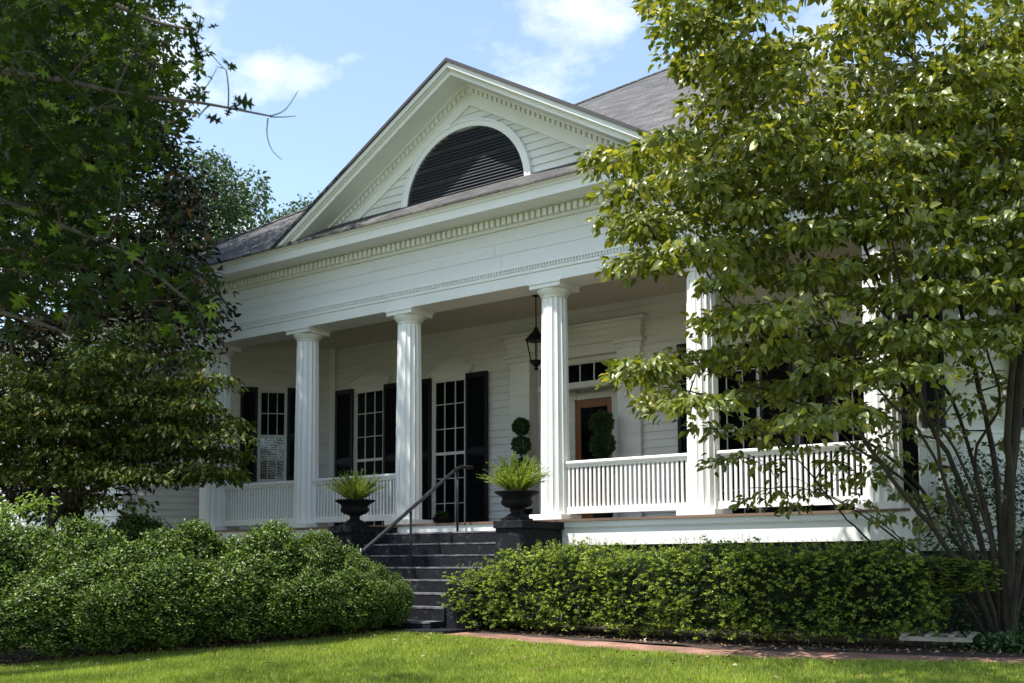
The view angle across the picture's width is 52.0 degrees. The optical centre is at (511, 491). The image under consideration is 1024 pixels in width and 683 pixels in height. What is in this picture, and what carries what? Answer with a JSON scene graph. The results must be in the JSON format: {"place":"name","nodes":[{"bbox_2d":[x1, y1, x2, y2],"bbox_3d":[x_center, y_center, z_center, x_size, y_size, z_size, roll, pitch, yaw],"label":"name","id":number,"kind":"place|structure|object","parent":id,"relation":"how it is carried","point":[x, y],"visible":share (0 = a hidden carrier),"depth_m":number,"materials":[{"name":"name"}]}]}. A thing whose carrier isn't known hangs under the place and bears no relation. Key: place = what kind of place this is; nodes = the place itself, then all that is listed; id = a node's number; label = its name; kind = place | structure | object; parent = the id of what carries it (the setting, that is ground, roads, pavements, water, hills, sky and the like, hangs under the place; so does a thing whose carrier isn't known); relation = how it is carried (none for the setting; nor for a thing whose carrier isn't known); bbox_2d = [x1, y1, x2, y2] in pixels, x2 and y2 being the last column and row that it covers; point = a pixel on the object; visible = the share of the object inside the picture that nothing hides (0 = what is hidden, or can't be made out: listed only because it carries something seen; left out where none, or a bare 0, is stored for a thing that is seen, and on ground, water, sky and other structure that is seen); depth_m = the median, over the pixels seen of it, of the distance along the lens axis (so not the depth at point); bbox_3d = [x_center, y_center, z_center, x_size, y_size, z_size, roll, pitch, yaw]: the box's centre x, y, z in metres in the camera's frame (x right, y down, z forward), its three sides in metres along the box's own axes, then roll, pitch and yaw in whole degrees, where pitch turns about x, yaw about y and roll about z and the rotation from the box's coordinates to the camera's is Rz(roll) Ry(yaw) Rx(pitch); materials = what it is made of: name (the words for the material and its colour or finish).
{"place":"outdoors","nodes":[
{"label":"outdoors","id":0,"kind":"place"},
{"bbox_2d":[0,0,1023,327],"label":"sky","id":1,"kind":"structure","parent":0,"point":[351,65],"materials":[{"name":"blue"}]},
{"bbox_2d":[0,628,1023,682],"bbox_3d":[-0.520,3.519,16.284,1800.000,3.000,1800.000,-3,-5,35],"label":"lawn","id":2,"kind":"structure","parent":0,"point":[676,645],"depth_m":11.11,"materials":[{"name":"green plant"}]},
{"bbox_2d":[2,187,170,317],"bbox_3d":[-20.472,-5.070,32.996,21.100,16.631,6.875,0,-4,1],"label":"tree","id":3,"kind":"object","parent":2,"relation":"on","point":[115,241],"depth_m":32.78,"materials":[{"name":"green plant"}]},
{"bbox_2d":[0,0,297,371],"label":"oak tree","id":4,"kind":"object","parent":2,"relation":"on","point":[21,24],"visible":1,"depth_m":5.31,"materials":[{"name":"green plant"}]},
{"bbox_2d":[0,630,370,665],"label":"mulch bed","id":5,"kind":"object","parent":2,"relation":"on","point":[29,653],"visible":0.07,"depth_m":12.90,"materials":[{"name":"brown soil"}]},
{"bbox_2d":[0,515,32,655],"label":"boxwood shrub","id":6,"kind":"object","parent":5,"relation":"on","point":[5,539],"visible":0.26,"depth_m":12.16,"materials":[{"name":"green plant"}]},
{"bbox_2d":[0,484,61,531],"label":"leafy plant","id":7,"kind":"object","parent":5,"relation":"on","point":[30,506],"visible":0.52,"depth_m":14.10,"materials":[{"name":"green plant"}]},
{"bbox_2d":[0,521,85,653],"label":"boxwood shrub","id":8,"kind":"object","parent":5,"relation":"on","point":[37,536],"visible":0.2,"depth_m":12.29,"materials":[{"name":"green plant"}]},
{"bbox_2d":[0,561,104,658],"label":"boxwood shrub","id":9,"kind":"object","parent":5,"relation":"on","point":[41,619],"visible":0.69,"depth_m":11.70,"materials":[{"name":"green plant"}]},
{"bbox_2d":[20,511,129,647],"bbox_3d":[-5.383,1.099,12.975,1.929,1.750,1.756,-3,-5,35],"label":"boxwood shrub","id":10,"kind":"object","parent":5,"relation":"on","point":[98,540],"visible":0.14,"depth_m":12.91,"materials":[{"name":"green plant"}]},
{"bbox_2d":[0,0,215,235],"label":"oak tree","id":11,"kind":"object","parent":5,"relation":"on","point":[182,104],"visible":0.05,"depth_m":18.64,"materials":[{"name":"green plant"}]},
{"bbox_2d":[61,559,155,653],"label":"boxwood shrub","id":12,"kind":"object","parent":5,"relation":"on","point":[104,637],"visible":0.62,"depth_m":11.69,"materials":[{"name":"green plant"}]},
{"bbox_2d":[0,1,241,527],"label":"magnolia tree","id":13,"kind":"object","parent":5,"relation":"on","point":[169,199],"visible":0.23,"depth_m":17.42,"materials":[{"name":"green plant"}]},
{"bbox_2d":[0,319,259,533],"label":"dogwood tree","id":14,"kind":"object","parent":5,"relation":"on","point":[35,426],"visible":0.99,"depth_m":14.90,"materials":[{"name":"green plant"}]},
{"bbox_2d":[67,538,215,650],"bbox_3d":[-4.416,1.215,12.506,1.768,1.310,1.844,-3,-5,35],"label":"boxwood shrub","id":15,"kind":"object","parent":5,"relation":"on","point":[137,557],"visible":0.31,"depth_m":12.07,"materials":[{"name":"green plant"}]},
{"bbox_2d":[89,510,197,548],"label":"dark shrub","id":16,"kind":"object","parent":5,"relation":"on","point":[132,526],"visible":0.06,"depth_m":15.29,"materials":[{"name":"green plant"}]},
{"bbox_2d":[108,553,230,648],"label":"boxwood shrub","id":17,"kind":"object","parent":5,"relation":"on","point":[181,635],"visible":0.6,"depth_m":12.05,"materials":[{"name":"green plant"}]},
{"bbox_2d":[120,517,226,642],"bbox_3d":[-4.023,1.109,13.167,1.805,1.564,1.933,-3,-5,35],"label":"boxwood shrub","id":18,"kind":"object","parent":5,"relation":"on","point":[188,536],"visible":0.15,"depth_m":12.78,"materials":[{"name":"green plant"}]},
{"bbox_2d":[178,547,286,642],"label":"boxwood shrub","id":19,"kind":"object","parent":5,"relation":"on","point":[240,609],"visible":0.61,"depth_m":12.33,"materials":[{"name":"green plant"}]},
{"bbox_2d":[207,517,328,639],"bbox_3d":[-3.162,1.099,13.400,1.809,1.542,1.925,-3,-5,35],"label":"boxwood shrub","id":20,"kind":"object","parent":5,"relation":"on","point":[267,539],"visible":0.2,"depth_m":12.88,"materials":[{"name":"green plant"}]},
{"bbox_2d":[258,556,343,637],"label":"boxwood shrub","id":21,"kind":"object","parent":5,"relation":"on","point":[300,598],"visible":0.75,"depth_m":12.44,"materials":[{"name":"green plant"}]},
{"bbox_2d":[275,528,367,625],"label":"boxwood shrub","id":22,"kind":"object","parent":5,"relation":"on","point":[334,554],"visible":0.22,"depth_m":13.29,"materials":[{"name":"green plant"}]},
{"bbox_2d":[312,566,391,632],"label":"boxwood shrub","id":23,"kind":"object","parent":5,"relation":"on","point":[356,612],"visible":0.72,"depth_m":12.90,"materials":[{"name":"green plant"}]},
{"bbox_2d":[332,548,385,629],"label":"boxwood shrub","id":24,"kind":"object","parent":5,"relation":"on","point":[367,563],"visible":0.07,"depth_m":13.49,"materials":[{"name":"green plant"}]},
{"bbox_2d":[361,561,414,627],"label":"boxwood shrub","id":25,"kind":"object","parent":5,"relation":"on","point":[397,613],"visible":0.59,"depth_m":13.32,"materials":[{"name":"green plant"}]},
{"bbox_2d":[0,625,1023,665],"bbox_3d":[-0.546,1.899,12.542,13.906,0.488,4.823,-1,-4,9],"label":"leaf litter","id":26,"kind":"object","parent":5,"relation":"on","point":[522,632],"visible":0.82,"depth_m":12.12,"materials":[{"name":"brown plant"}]},
{"bbox_2d":[133,137,275,252],"bbox_3d":[-11.191,-4.860,37.602,5.194,16.803,5.962,1,-4,-13],"label":"tree","id":27,"kind":"object","parent":2,"relation":"on","point":[230,210],"visible":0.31,"depth_m":37.02,"materials":[{"name":"green plant"}]},
{"bbox_2d":[256,190,319,226],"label":"tree","id":28,"kind":"object","parent":2,"relation":"on","point":[304,205],"visible":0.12,"depth_m":44.27,"materials":[{"name":"green plant"}]},
{"bbox_2d":[0,631,1009,682],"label":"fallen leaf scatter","id":29,"kind":"object","parent":2,"relation":"on","point":[923,665],"visible":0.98,"depth_m":10.54,"materials":[{"name":"plant"}]},
{"bbox_2d":[0,57,1023,634],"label":"house","id":30,"kind":"structure","parent":2,"relation":"on","point":[410,259],"depth_m":17.22,"materials":[{"name":"white paint"}]},
{"bbox_2d":[239,385,295,482],"bbox_3d":[-5.075,-1.195,22.220,1.329,2.120,0.138,1,-4,-10],"label":"window","id":31,"kind":"structure","parent":30,"relation":"in","point":[272,407],"depth_m":22.22,"materials":[{"name":"white paint"}]},
{"bbox_2d":[324,468,388,525],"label":"potted fern","id":32,"kind":"object","parent":30,"relation":"on","point":[354,504],"visible":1,"depth_m":16.32,"materials":[{"name":"green plant"}]},
{"bbox_2d":[334,372,396,525],"bbox_3d":[-2.954,-0.797,21.802,1.897,3.335,0.138,-3,-5,35],"label":"window","id":33,"kind":"structure","parent":30,"relation":"in","point":[365,413],"depth_m":21.91,"materials":[{"name":"white paint"}]},
{"bbox_2d":[432,510,450,522],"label":"potted plant","id":34,"kind":"object","parent":30,"relation":"on","point":[441,516],"visible":0.92,"depth_m":18.38,"materials":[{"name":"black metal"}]},
{"bbox_2d":[422,360,487,522],"bbox_3d":[-1.223,-0.887,20.581,1.917,3.335,0.138,-3,-5,35],"label":"window","id":35,"kind":"structure","parent":30,"relation":"in","point":[454,397],"depth_m":20.53,"materials":[{"name":"white paint"}]},
{"bbox_2d":[476,451,551,520],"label":"potted fern","id":36,"kind":"object","parent":30,"relation":"on","point":[516,483],"visible":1,"depth_m":14.47,"materials":[{"name":"green plant"}]},
{"bbox_2d":[510,417,532,515],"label":"topiary","id":37,"kind":"object","parent":30,"relation":"on","point":[519,431],"visible":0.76,"depth_m":19.09,"materials":[{"name":"green plant"}]},
{"bbox_2d":[525,295,540,370],"bbox_3d":[0.414,-2.734,18.073,0.374,1.320,0.370,2,-5,-32],"label":"lantern","id":38,"kind":"object","parent":30,"relation":"hanging from","point":[534,336],"visible":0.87,"depth_m":18.00,"materials":[{"name":"black metal"}]},
{"bbox_2d":[576,397,611,518],"bbox_3d":[1.522,-0.513,19.479,0.800,2.440,0.142,-3,-5,35],"label":"door","id":39,"kind":"structure","parent":30,"relation":"in","point":[585,407],"depth_m":19.62,"materials":[{"name":"orange wood"}]},
{"bbox_2d":[588,409,616,517],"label":"topiary","id":40,"kind":"object","parent":30,"relation":"on","point":[609,436],"visible":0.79,"depth_m":18.08,"materials":[{"name":"green plant"}]},
{"bbox_2d":[676,329,795,513],"bbox_3d":[3.644,-1.141,17.150,1.997,3.335,0.138,-3,-5,35],"label":"window","id":41,"kind":"structure","parent":30,"relation":"in","point":[724,383],"depth_m":17.05,"materials":[{"name":"white paint"}]},
{"bbox_2d":[798,302,919,510],"bbox_3d":[5.317,-1.229,15.970,1.877,3.335,0.138,-3,-5,35],"label":"window","id":42,"kind":"structure","parent":30,"relation":"in","point":[910,446],"depth_m":16.10,"materials":[{"name":"white paint"}]},
{"bbox_2d":[1009,273,1023,426],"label":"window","id":43,"kind":"structure","parent":30,"relation":"in","point":[1009,273],"depth_m":12.60,"materials":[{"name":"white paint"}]},
{"bbox_2d":[344,631,1023,663],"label":"brick path","id":44,"kind":"structure","parent":0,"point":[797,654],"depth_m":10.23,"materials":[{"name":"red brick"}]},
{"bbox_2d":[469,624,1023,656],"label":"planting bed","id":45,"kind":"object","parent":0,"point":[873,642],"visible":0.49,"depth_m":11.28,"materials":[{"name":"brown soil"}]},
{"bbox_2d":[439,561,531,628],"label":"yew shrub","id":46,"kind":"object","parent":45,"relation":"on","point":[484,609],"visible":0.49,"depth_m":13.26,"materials":[{"name":"green plant"}]},
{"bbox_2d":[483,540,604,629],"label":"yew shrub","id":47,"kind":"object","parent":45,"relation":"on","point":[520,583],"visible":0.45,"depth_m":12.85,"materials":[{"name":"green plant"}]},
{"bbox_2d":[519,537,649,632],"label":"yew shrub","id":48,"kind":"object","parent":45,"relation":"on","point":[573,595],"visible":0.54,"depth_m":12.34,"materials":[{"name":"green plant"}]},
{"bbox_2d":[575,542,713,635],"bbox_3d":[1.687,1.116,12.125,1.532,1.091,1.633,-3,-5,35],"label":"yew shrub","id":49,"kind":"object","parent":45,"relation":"on","point":[636,580],"visible":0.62,"depth_m":11.75,"materials":[{"name":"green plant"}]},
{"bbox_2d":[646,533,794,640],"bbox_3d":[2.378,1.040,11.571,1.798,1.159,1.730,-3,-5,35],"label":"yew shrub","id":50,"kind":"object","parent":45,"relation":"on","point":[699,587],"visible":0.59,"depth_m":11.21,"materials":[{"name":"green plant"}]},
{"bbox_2d":[711,538,869,642],"bbox_3d":[3.022,1.037,11.055,1.650,1.092,1.540,-3,-5,35],"label":"yew shrub","id":51,"kind":"object","parent":45,"relation":"on","point":[780,593],"visible":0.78,"depth_m":10.65,"materials":[{"name":"green plant"}]},
{"bbox_2d":[571,0,1023,633],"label":"dogwood tree","id":52,"kind":"object","parent":45,"relation":"on","point":[957,84],"visible":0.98,"depth_m":9.55,"materials":[{"name":"green plant"}]},
{"bbox_2d":[784,536,953,643],"bbox_3d":[3.705,1.013,10.843,1.708,1.102,1.585,-3,-5,35],"label":"yew shrub","id":53,"kind":"object","parent":45,"relation":"on","point":[888,600],"visible":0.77,"depth_m":10.37,"materials":[{"name":"green plant"}]},
{"bbox_2d":[851,554,1005,594],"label":"yew shrub","id":54,"kind":"object","parent":45,"relation":"on","point":[957,575],"visible":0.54,"depth_m":10.23,"materials":[{"name":"green plant"}]},
{"bbox_2d":[915,436,1023,633],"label":"camellia bush","id":55,"kind":"object","parent":45,"relation":"on","point":[952,528],"visible":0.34,"depth_m":11.79,"materials":[{"name":"green plant"}]},
{"bbox_2d":[919,629,1023,654],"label":"ground cover","id":56,"kind":"object","parent":45,"relation":"on","point":[1008,641],"visible":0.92,"depth_m":9.98,"materials":[{"name":"green plant"}]},
{"bbox_2d":[899,630,976,641],"bbox_3d":[4.121,1.399,10.131,0.645,0.062,0.680,-2,-5,27],"label":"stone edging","id":57,"kind":"object","parent":56,"relation":"on","point":[954,636],"visible":0.88,"depth_m":9.91,"materials":[{"name":"grey stone"}]}
]}

